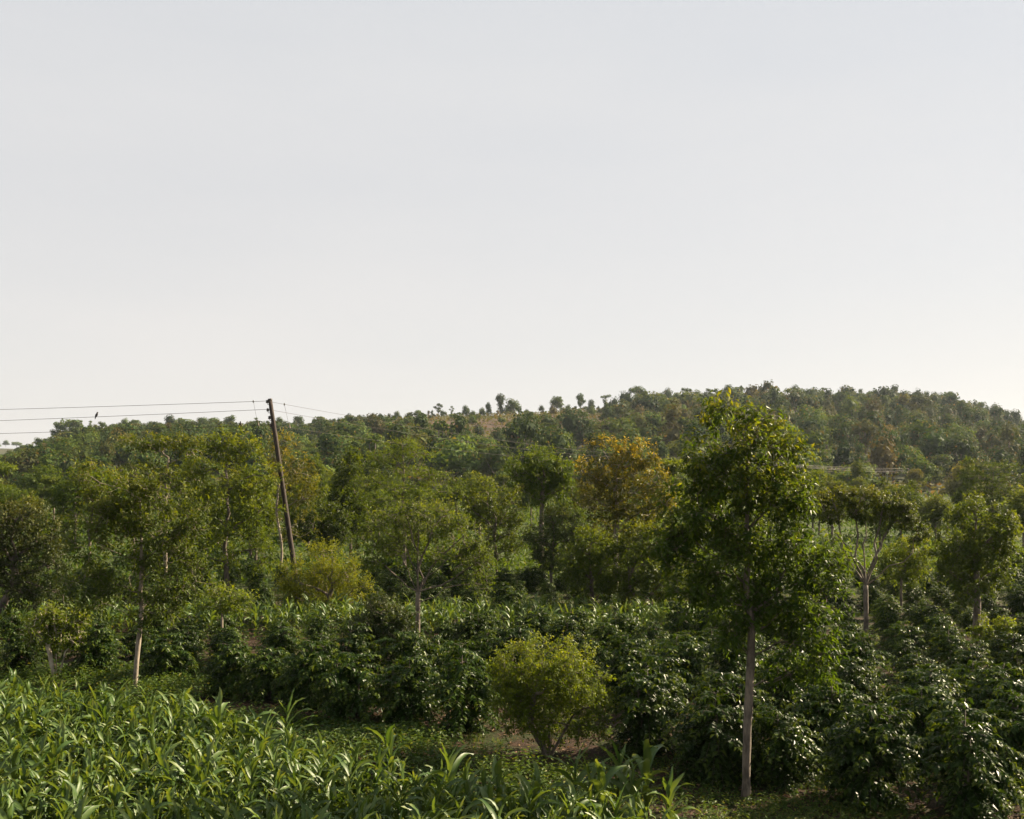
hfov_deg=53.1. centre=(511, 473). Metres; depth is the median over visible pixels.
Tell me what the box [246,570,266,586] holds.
coffee bush
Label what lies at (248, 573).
coffee bush
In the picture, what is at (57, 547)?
shrub
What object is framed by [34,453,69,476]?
hill tree
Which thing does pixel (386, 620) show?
bush
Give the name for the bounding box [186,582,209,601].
coffee bush
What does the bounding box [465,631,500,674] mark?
coffee bush
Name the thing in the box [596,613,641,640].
coffee bush
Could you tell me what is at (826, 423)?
hill tree
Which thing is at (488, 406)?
hill tree
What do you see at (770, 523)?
tree
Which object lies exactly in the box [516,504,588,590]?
tree
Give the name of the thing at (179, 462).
hill tree
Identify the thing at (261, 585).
coffee bush
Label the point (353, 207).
sky
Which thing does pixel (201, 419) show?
hill tree
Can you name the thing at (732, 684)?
coffee bush
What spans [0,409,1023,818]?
ground
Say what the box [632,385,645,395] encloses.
hill tree
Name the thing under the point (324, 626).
coffee bush
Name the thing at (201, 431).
hill tree
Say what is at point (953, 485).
tree
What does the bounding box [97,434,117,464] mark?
hill tree
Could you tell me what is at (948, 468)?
hill tree
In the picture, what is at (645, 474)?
tree
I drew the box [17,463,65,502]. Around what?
tree
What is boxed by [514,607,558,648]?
coffee bush
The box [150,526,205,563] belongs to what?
shrub
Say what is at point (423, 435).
power line
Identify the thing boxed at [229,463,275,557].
tree
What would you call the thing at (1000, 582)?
coffee bush
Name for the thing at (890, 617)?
coffee bush
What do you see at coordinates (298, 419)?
hill tree
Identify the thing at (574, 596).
coffee bush
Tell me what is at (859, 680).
coffee bush
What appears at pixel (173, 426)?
hill tree
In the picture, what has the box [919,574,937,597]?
coffee bush
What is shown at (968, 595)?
coffee bush
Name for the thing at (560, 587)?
coffee bush
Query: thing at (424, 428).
power line
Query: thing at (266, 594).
coffee bush
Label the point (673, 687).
coffee bush
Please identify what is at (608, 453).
hill tree
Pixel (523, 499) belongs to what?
tree
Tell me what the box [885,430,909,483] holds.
hill tree
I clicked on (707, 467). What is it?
hill tree
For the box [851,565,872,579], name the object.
coffee bush
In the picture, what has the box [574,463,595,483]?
hill tree
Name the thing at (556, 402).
hill tree
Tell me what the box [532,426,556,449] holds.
hill tree
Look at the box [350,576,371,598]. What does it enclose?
coffee bush
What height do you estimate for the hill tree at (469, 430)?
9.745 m
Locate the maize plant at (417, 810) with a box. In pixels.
[401,803,455,818]
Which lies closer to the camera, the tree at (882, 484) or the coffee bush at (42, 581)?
the coffee bush at (42, 581)
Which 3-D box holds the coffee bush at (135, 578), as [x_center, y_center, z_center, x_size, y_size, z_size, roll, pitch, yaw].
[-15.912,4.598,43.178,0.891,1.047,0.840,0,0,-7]
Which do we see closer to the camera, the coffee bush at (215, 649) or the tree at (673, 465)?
the coffee bush at (215, 649)
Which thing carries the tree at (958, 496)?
on the ground at (516, 743)
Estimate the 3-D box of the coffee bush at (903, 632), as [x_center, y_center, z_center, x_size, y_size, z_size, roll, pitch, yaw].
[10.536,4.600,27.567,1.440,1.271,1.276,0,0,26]
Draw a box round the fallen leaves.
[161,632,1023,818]
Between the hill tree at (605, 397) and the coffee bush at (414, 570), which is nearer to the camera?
the coffee bush at (414, 570)
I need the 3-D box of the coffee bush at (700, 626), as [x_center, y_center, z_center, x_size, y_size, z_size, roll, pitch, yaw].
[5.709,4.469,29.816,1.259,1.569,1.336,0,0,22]
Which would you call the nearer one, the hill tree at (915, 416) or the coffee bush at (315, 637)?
the coffee bush at (315, 637)
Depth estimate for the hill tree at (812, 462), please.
181.14 m
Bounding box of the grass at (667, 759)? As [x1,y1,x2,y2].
[405,682,1023,818]
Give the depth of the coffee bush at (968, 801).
14.72 m
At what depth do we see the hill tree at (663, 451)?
197.34 m
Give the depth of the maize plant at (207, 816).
12.23 m
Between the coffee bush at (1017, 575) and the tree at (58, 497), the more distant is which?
the tree at (58, 497)
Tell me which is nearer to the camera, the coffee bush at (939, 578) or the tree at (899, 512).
the tree at (899, 512)
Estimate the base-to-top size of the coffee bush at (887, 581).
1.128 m
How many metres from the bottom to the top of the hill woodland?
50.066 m
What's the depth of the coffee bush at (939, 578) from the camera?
45.55 m
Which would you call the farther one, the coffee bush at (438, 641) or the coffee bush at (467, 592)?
the coffee bush at (467, 592)
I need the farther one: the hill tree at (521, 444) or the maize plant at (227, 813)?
the hill tree at (521, 444)
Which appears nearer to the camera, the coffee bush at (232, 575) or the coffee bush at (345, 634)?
the coffee bush at (345, 634)
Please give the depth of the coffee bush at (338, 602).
36.48 m
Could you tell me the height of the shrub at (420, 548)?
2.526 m
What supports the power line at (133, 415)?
attached to the utility pole
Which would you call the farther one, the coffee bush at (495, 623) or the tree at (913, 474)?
the tree at (913, 474)
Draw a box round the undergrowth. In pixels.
[4,488,1021,584]
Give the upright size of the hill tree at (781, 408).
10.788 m
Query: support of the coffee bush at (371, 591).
on the ground at (516, 743)
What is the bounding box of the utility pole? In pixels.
[266,398,296,576]
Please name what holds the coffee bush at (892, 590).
on the ground at (516, 743)
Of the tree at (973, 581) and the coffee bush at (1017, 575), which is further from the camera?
the coffee bush at (1017, 575)
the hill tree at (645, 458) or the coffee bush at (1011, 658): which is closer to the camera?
the coffee bush at (1011, 658)
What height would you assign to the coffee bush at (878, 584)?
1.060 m
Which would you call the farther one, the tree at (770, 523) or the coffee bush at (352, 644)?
the tree at (770, 523)
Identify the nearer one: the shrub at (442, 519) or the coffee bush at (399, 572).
the coffee bush at (399, 572)
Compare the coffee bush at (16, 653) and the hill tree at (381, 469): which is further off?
the hill tree at (381, 469)
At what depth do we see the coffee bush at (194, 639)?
27.54 m
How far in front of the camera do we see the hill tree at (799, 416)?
285.88 m
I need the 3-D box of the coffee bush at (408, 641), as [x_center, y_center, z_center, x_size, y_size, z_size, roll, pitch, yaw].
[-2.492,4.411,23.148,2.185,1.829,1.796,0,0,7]
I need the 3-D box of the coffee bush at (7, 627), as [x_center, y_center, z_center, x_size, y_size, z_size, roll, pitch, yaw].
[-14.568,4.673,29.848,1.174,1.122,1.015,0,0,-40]
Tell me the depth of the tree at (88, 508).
74.50 m
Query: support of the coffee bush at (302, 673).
on the ground at (516, 743)
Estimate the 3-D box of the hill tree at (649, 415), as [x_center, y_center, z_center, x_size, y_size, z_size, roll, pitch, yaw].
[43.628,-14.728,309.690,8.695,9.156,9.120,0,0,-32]
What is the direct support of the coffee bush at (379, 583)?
on the ground at (516, 743)
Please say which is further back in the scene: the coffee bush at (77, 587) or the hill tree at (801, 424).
the hill tree at (801, 424)
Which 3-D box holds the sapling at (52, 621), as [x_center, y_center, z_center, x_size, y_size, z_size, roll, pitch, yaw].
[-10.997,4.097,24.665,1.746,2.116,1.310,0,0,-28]
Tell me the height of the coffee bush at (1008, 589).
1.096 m
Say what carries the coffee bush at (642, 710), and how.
on the ground at (516, 743)
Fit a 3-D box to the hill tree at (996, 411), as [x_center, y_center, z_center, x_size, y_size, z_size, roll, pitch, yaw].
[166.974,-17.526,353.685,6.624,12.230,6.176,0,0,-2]
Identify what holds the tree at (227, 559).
on the ground at (516, 743)
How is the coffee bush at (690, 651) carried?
on the ground at (516, 743)
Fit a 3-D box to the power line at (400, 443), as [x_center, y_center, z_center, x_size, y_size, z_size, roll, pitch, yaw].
[4.963,-1.467,74.965,0.013,1.073,72.459,0,0,24]
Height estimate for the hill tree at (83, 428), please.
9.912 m
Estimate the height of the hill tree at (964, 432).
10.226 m
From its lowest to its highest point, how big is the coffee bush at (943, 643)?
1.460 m
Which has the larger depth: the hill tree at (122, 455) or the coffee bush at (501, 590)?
the hill tree at (122, 455)
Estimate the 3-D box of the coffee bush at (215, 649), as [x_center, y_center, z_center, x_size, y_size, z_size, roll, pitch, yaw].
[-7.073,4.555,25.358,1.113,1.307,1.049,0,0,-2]
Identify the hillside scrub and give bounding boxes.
[1,407,1022,496]
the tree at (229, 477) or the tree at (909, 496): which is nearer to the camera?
the tree at (909, 496)
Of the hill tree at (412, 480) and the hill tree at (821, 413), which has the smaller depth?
the hill tree at (412, 480)
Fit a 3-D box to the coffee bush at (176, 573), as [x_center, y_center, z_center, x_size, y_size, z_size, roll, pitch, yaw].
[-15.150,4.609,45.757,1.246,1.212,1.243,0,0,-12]
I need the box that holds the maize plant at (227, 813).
[224,804,229,818]
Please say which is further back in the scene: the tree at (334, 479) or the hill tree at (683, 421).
the hill tree at (683, 421)
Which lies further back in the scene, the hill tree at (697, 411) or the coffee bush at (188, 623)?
the hill tree at (697, 411)
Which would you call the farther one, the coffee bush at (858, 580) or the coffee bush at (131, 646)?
the coffee bush at (858, 580)
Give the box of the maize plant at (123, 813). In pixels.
[110,805,147,818]
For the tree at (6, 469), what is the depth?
76.50 m
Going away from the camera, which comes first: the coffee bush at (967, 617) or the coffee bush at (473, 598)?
the coffee bush at (967, 617)
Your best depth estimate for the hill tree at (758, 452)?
192.37 m
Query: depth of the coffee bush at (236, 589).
36.53 m
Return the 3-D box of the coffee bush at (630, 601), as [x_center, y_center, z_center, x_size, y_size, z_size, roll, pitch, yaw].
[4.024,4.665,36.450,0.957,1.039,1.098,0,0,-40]
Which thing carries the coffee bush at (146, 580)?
on the ground at (516, 743)
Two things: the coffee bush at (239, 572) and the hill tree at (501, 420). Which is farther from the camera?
the hill tree at (501, 420)
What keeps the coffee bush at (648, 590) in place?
on the ground at (516, 743)
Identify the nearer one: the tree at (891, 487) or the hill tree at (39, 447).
the tree at (891, 487)
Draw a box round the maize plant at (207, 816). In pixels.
[200,806,210,818]
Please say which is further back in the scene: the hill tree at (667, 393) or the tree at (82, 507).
the hill tree at (667, 393)
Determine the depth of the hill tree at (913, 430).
238.87 m
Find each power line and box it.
[0,401,257,409]
[0,409,266,420]
[0,425,253,433]
[274,402,685,457]
[278,411,605,456]
[281,426,691,461]
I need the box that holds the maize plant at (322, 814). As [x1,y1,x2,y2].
[299,800,336,818]
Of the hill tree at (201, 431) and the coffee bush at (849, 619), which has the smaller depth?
the coffee bush at (849, 619)
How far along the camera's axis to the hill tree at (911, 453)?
204.39 m
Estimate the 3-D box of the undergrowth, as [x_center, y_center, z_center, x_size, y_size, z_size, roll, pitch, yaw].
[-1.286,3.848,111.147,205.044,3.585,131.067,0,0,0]
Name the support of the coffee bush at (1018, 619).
on the ground at (516, 743)
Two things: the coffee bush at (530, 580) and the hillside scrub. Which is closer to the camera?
the coffee bush at (530, 580)
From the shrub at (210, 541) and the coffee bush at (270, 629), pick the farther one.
the shrub at (210, 541)
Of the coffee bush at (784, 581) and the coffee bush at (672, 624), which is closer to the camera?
the coffee bush at (672, 624)
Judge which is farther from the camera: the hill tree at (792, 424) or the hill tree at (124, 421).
the hill tree at (124, 421)
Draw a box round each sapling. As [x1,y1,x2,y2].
[16,599,94,681]
[191,581,258,627]
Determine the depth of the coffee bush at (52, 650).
27.57 m
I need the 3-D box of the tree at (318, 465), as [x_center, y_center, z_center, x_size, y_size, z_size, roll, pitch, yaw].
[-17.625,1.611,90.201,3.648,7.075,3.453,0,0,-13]
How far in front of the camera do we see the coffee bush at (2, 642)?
27.70 m
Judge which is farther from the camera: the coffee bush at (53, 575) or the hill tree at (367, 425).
the hill tree at (367, 425)
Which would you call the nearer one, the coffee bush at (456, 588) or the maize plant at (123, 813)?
the maize plant at (123, 813)
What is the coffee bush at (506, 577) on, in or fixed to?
on the ground at (516, 743)
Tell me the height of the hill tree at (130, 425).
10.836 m
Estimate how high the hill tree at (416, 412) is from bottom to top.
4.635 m
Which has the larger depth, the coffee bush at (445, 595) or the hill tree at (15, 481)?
the hill tree at (15, 481)
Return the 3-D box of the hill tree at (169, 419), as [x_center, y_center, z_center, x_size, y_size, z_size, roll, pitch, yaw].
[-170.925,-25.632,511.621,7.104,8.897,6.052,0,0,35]
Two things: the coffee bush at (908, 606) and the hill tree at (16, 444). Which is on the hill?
the hill tree at (16, 444)
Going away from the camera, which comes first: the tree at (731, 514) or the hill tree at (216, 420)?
the tree at (731, 514)
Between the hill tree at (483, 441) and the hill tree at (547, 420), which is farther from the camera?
the hill tree at (547, 420)
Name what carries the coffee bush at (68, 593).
on the ground at (516, 743)
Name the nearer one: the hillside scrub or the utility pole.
the utility pole
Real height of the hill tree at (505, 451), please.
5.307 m
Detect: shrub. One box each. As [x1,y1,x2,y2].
[18,534,79,557]
[36,519,81,540]
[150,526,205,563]
[195,528,228,549]
[274,517,299,541]
[341,521,376,541]
[376,530,433,565]
[421,510,464,531]
[428,540,501,572]
[477,510,510,528]
[494,497,512,511]
[505,493,533,511]
[570,527,620,558]
[602,522,655,545]
[609,536,641,566]
[699,519,756,557]
[965,609,1020,647]
[966,534,1023,570]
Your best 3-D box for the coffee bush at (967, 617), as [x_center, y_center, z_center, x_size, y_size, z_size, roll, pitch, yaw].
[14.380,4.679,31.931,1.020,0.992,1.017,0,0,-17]
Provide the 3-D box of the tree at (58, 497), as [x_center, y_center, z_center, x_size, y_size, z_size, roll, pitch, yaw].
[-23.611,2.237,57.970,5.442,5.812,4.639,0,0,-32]
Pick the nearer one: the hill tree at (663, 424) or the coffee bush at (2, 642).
the coffee bush at (2, 642)
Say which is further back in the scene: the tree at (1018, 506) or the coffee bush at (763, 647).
the tree at (1018, 506)
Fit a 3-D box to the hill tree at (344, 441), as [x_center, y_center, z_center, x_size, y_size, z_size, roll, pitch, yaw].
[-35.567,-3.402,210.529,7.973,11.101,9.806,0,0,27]
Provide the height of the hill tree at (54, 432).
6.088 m
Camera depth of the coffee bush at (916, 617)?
32.10 m
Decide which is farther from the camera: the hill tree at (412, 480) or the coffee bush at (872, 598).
the hill tree at (412, 480)
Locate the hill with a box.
[0,448,13,453]
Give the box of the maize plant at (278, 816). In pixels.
[274,804,282,818]
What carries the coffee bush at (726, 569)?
on the ground at (516, 743)
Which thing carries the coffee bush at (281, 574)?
on the ground at (516, 743)
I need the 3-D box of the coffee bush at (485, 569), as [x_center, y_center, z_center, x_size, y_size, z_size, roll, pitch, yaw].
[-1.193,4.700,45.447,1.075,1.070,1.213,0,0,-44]
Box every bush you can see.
[0,591,22,613]
[0,614,27,646]
[0,629,8,656]
[0,633,49,678]
[19,585,36,606]
[31,576,55,596]
[35,612,77,643]
[35,625,65,661]
[38,574,54,582]
[45,592,68,605]
[49,571,63,584]
[53,584,76,603]
[57,627,131,681]
[67,570,91,591]
[69,579,85,594]
[73,614,119,659]
[74,592,97,612]
[78,613,118,645]
[81,580,109,605]
[113,567,124,577]
[116,586,137,605]
[118,624,160,660]
[126,572,145,587]
[131,582,148,597]
[131,609,171,643]
[132,632,208,686]
[135,568,154,586]
[147,580,171,591]
[148,584,172,603]
[166,614,212,646]
[166,625,210,659]
[167,564,186,583]
[184,588,198,608]
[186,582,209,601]
[195,571,213,588]
[198,642,256,699]
[203,631,243,673]
[208,627,246,660]
[209,617,243,642]
[217,566,240,587]
[222,562,243,579]
[223,587,246,610]
[234,645,294,705]
[242,560,264,579]
[243,568,264,586]
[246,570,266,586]
[246,578,266,597]
[251,582,275,601]
[253,587,274,606]
[257,620,303,661]
[266,620,294,637]
[268,533,375,618]
[270,638,349,711]
[274,566,289,586]
[286,581,314,607]
[303,614,339,644]
[306,632,329,651]
[308,650,386,723]
[322,591,347,612]
[323,622,381,691]
[342,621,365,646]
[346,590,419,672]
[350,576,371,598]
[353,580,382,609]
[359,655,451,726]
[361,630,443,700]
[364,569,384,583]
[374,574,390,590]
[379,572,400,597]
[380,561,397,579]
[389,582,411,602]
[391,564,414,586]
[391,610,432,645]
[398,590,415,607]
[406,574,421,590]
[410,563,422,575]
[410,582,429,598]
[415,566,437,584]
[417,634,452,674]
[420,584,445,605]
[421,641,507,741]
[428,573,448,592]
[431,639,494,689]
[432,620,457,647]
[436,594,456,607]
[438,559,461,580]
[444,579,465,597]
[446,612,496,651]
[451,566,472,581]
[454,583,484,605]
[463,590,489,612]
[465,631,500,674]
[470,610,508,646]
[471,573,498,599]
[475,624,556,694]
[477,568,494,584]
[479,627,622,755]
[490,581,514,604]
[492,568,515,587]
[493,587,528,613]
[505,579,527,597]
[512,568,524,579]
[512,626,537,636]
[513,567,540,592]
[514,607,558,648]
[526,561,544,573]
[530,568,549,584]
[539,582,557,596]
[542,618,584,658]
[543,592,561,611]
[545,650,591,696]
[553,577,569,592]
[558,610,598,642]
[564,574,594,598]
[571,593,596,611]
[576,636,614,675]
[587,621,627,658]
[588,632,665,697]
[595,587,616,605]
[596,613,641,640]
[598,667,686,762]
[614,591,631,614]
[615,638,663,663]
[617,653,693,725]
[628,620,672,655]
[636,577,661,597]
[645,633,721,699]
[652,589,674,613]
[659,602,698,646]
[661,684,774,789]
[665,630,719,675]
[679,668,776,759]
[690,602,727,640]
[692,627,723,660]
[695,621,768,695]
[713,560,734,582]
[733,703,829,798]
[736,634,779,675]
[754,648,817,722]
[758,617,780,646]
[769,650,821,693]
[771,571,792,590]
[774,632,810,653]
[782,676,889,768]
[786,575,811,599]
[808,700,941,818]
[813,657,887,721]
[819,583,841,604]
[820,628,894,697]
[824,571,850,588]
[829,592,860,613]
[830,620,867,654]
[835,610,864,638]
[836,581,851,596]
[836,602,858,622]
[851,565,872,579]
[853,568,866,586]
[855,584,883,614]
[859,572,884,591]
[861,588,883,604]
[868,599,892,621]
[869,595,905,632]
[869,684,973,776]
[871,611,906,643]
[875,566,893,581]
[876,620,930,659]
[877,668,978,732]
[881,570,903,591]
[884,580,905,598]
[884,637,925,677]
[888,652,934,692]
[889,663,966,715]
[897,579,925,607]
[899,604,918,623]
[905,599,943,631]
[909,698,1023,818]
[917,605,960,646]
[918,614,965,657]
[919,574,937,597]
[925,586,953,607]
[926,625,968,678]
[932,567,955,585]
[938,576,953,591]
[941,599,956,613]
[943,638,995,684]
[945,659,1014,707]
[946,602,970,623]
[952,661,1023,730]
[953,608,986,634]
[953,689,1023,791]
[956,591,973,606]
[981,594,998,612]
[981,630,1023,675]
[985,607,1011,626]
[986,576,1007,598]
[990,561,1002,579]
[990,647,1023,688]
[1001,582,1022,605]
[1002,584,1023,615]
[1006,567,1023,589]
[1007,622,1023,645]
[1010,613,1023,638]
[1014,664,1023,689]
[1015,563,1023,575]
[1017,577,1023,590]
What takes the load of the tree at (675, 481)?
on the ground at (516, 743)
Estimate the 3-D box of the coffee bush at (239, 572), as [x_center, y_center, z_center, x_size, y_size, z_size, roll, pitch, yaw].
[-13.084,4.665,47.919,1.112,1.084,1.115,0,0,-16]
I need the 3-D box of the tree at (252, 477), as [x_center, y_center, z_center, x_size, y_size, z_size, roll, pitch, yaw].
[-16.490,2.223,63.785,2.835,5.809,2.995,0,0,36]
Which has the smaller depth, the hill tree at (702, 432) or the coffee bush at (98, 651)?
the coffee bush at (98, 651)
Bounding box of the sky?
[0,0,1023,448]
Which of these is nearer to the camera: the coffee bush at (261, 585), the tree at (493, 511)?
the coffee bush at (261, 585)
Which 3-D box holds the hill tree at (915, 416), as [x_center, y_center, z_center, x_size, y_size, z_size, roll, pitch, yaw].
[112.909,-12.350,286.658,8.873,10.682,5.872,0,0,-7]
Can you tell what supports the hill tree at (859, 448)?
on the ground at (516, 743)
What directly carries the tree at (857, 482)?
on the ground at (516, 743)
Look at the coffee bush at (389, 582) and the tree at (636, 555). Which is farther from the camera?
the coffee bush at (389, 582)
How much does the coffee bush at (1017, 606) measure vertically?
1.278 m
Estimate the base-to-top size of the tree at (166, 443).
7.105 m
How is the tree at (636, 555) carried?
on the ground at (516, 743)
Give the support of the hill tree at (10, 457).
on the ground at (516, 743)
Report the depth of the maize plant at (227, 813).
12.08 m
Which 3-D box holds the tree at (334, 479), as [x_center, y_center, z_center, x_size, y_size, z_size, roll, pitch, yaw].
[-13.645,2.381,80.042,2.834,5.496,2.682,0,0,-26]
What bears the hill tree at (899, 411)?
on the ground at (516, 743)
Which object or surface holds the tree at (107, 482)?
on the ground at (516, 743)
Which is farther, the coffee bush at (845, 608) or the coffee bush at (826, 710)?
the coffee bush at (845, 608)
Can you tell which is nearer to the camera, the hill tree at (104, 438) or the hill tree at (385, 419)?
the hill tree at (104, 438)
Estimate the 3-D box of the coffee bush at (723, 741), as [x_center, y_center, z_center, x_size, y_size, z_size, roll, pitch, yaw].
[3.364,4.427,16.753,1.860,1.814,1.865,0,0,10]
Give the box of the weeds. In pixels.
[0,568,1023,818]
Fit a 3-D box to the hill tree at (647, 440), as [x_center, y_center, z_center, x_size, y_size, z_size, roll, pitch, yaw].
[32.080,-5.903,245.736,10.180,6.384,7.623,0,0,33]
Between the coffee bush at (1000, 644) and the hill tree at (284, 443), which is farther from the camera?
the hill tree at (284, 443)
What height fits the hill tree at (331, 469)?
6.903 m
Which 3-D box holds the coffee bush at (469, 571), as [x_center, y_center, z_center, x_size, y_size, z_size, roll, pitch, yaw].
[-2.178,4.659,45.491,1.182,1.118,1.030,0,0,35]
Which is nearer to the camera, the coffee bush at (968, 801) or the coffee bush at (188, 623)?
the coffee bush at (968, 801)
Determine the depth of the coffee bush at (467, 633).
27.49 m
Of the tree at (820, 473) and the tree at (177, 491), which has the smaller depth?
the tree at (177, 491)
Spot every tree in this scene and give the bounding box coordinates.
[0,455,21,464]
[0,461,33,501]
[0,484,38,527]
[0,490,77,614]
[5,471,32,492]
[8,496,47,527]
[11,442,21,446]
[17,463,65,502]
[22,440,55,464]
[29,475,60,519]
[34,437,41,444]
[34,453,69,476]
[40,462,129,554]
[49,429,58,436]
[49,438,74,443]
[50,435,79,455]
[50,455,226,687]
[53,418,82,431]
[58,492,88,531]
[79,454,110,473]
[80,425,93,433]
[83,503,104,531]
[92,450,115,464]
[96,470,124,534]
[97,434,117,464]
[108,501,156,549]
[111,440,141,464]
[113,428,216,575]
[120,417,128,424]
[120,464,155,488]
[123,422,135,440]
[127,448,167,478]
[129,419,142,425]
[164,414,175,423]
[167,423,183,432]
[168,445,195,474]
[169,459,197,511]
[175,418,193,422]
[177,425,290,588]
[192,426,206,436]
[196,417,207,423]
[198,473,221,484]
[206,417,219,424]
[207,463,224,479]
[212,423,252,457]
[214,468,240,528]
[222,477,282,560]
[223,414,236,423]
[226,463,266,526]
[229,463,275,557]
[234,434,270,474]
[254,427,324,564]
[262,474,287,504]
[264,476,279,516]
[267,467,305,505]
[269,420,280,437]
[270,449,302,473]
[276,417,283,424]
[279,437,294,450]
[279,476,331,549]
[281,497,355,558]
[285,432,312,447]
[292,463,309,478]
[293,416,303,423]
[293,452,330,495]
[301,461,343,477]
[307,433,318,442]
[312,416,328,421]
[316,423,325,438]
[317,430,356,465]
[317,431,349,477]
[320,469,333,488]
[325,444,374,555]
[328,472,340,536]
[331,419,371,444]
[345,490,500,642]
[350,433,473,581]
[353,454,397,482]
[357,433,391,461]
[359,419,374,434]
[359,461,385,516]
[359,488,400,540]
[372,414,391,425]
[378,428,391,443]
[380,485,408,504]
[381,474,411,506]
[392,410,400,417]
[396,484,430,514]
[401,477,423,487]
[407,449,419,475]
[413,410,421,415]
[413,413,434,439]
[419,420,455,443]
[422,433,485,479]
[426,476,474,535]
[433,403,442,413]
[456,481,534,576]
[458,470,476,513]
[461,429,475,451]
[462,470,498,538]
[468,414,478,426]
[470,432,500,449]
[485,402,491,413]
[490,468,514,490]
[492,474,516,496]
[495,393,505,412]
[498,417,505,423]
[500,419,542,459]
[500,441,579,557]
[504,398,521,413]
[504,449,512,462]
[514,427,529,468]
[514,470,539,525]
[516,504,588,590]
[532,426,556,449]
[537,411,559,429]
[539,497,585,543]
[549,395,564,411]
[553,518,633,609]
[554,407,587,441]
[561,481,576,497]
[566,487,585,535]
[567,427,581,446]
[569,432,677,583]
[572,446,589,467]
[573,478,594,509]
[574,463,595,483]
[576,393,585,408]
[587,484,601,513]
[588,399,595,406]
[589,432,609,453]
[599,439,629,472]
[600,394,610,403]
[600,515,697,611]
[602,467,637,499]
[605,485,632,511]
[612,424,650,454]
[619,438,655,476]
[629,454,708,512]
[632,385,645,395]
[634,496,668,528]
[636,436,659,449]
[639,469,654,483]
[641,410,664,422]
[644,388,861,801]
[649,436,669,470]
[653,471,693,486]
[657,419,667,434]
[658,474,685,512]
[662,388,673,398]
[673,416,704,430]
[674,446,703,476]
[676,419,720,456]
[681,388,691,392]
[689,406,709,427]
[689,453,725,480]
[699,421,730,442]
[713,396,735,413]
[722,384,731,391]
[723,463,773,549]
[733,405,753,416]
[733,486,782,528]
[752,442,769,470]
[757,404,791,419]
[768,477,784,539]
[771,397,791,422]
[771,425,804,460]
[776,417,798,435]
[781,443,827,472]
[786,469,848,531]
[793,410,811,425]
[794,464,828,482]
[795,404,828,422]
[797,412,828,437]
[797,469,827,487]
[800,485,825,534]
[810,484,933,634]
[815,476,849,538]
[818,419,830,428]
[829,413,847,431]
[833,467,880,487]
[837,396,855,416]
[846,459,869,488]
[847,476,867,498]
[853,442,866,465]
[857,406,867,423]
[857,497,896,544]
[859,409,884,459]
[869,533,936,610]
[876,476,889,491]
[880,484,905,492]
[883,482,922,537]
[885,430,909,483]
[891,403,910,426]
[896,418,935,450]
[897,444,927,470]
[902,467,925,489]
[903,412,928,423]
[903,453,935,490]
[904,478,924,534]
[913,422,960,462]
[916,493,953,541]
[926,491,1023,641]
[929,453,958,478]
[933,412,962,432]
[941,423,978,445]
[942,461,983,497]
[942,501,996,537]
[944,462,955,478]
[949,455,985,506]
[955,458,1023,521]
[956,400,968,424]
[966,450,997,475]
[967,408,984,424]
[973,419,991,428]
[984,445,1018,480]
[989,405,1003,421]
[989,477,1008,495]
[999,484,1023,546]
[1004,437,1023,478]
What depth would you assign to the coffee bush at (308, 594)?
36.60 m
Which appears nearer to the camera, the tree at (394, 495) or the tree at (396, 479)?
the tree at (394, 495)
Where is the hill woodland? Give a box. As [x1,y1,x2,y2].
[0,379,1023,486]
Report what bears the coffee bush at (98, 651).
on the ground at (516, 743)
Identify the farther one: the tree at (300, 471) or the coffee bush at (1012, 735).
the tree at (300, 471)
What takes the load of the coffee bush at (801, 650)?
on the ground at (516, 743)
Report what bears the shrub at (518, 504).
on the ground at (516, 743)
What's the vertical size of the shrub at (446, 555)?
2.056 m
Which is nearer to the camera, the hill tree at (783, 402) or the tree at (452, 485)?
the tree at (452, 485)
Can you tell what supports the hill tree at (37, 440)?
on the ground at (516, 743)
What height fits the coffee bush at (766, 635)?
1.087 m
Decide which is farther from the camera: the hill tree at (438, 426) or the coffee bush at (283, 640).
the hill tree at (438, 426)
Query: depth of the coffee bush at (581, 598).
36.55 m
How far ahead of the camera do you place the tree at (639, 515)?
74.25 m
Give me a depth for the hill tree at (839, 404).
344.56 m
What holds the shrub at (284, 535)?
on the ground at (516, 743)
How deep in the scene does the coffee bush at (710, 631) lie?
27.45 m
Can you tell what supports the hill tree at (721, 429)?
on the ground at (516, 743)
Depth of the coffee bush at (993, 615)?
32.16 m
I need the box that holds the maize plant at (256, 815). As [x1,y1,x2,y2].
[243,807,279,818]
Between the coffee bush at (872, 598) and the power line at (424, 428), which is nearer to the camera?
the coffee bush at (872, 598)
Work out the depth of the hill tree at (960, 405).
346.58 m
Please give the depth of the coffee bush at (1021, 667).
20.66 m
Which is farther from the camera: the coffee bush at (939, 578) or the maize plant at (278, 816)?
the coffee bush at (939, 578)
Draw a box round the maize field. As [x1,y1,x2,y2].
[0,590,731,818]
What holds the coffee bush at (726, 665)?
on the ground at (516, 743)
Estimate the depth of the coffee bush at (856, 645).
22.89 m
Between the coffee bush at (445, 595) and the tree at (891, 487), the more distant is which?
the tree at (891, 487)
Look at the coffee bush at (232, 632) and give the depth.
27.43 m
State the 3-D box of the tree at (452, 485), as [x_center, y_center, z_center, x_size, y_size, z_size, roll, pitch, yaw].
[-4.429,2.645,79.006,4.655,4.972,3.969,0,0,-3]
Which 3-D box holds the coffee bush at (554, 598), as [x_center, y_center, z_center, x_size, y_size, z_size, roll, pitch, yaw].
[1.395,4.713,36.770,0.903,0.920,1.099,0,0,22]
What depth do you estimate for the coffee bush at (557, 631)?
27.27 m
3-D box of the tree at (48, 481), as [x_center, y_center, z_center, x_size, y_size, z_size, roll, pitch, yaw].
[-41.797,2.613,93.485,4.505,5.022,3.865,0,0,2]

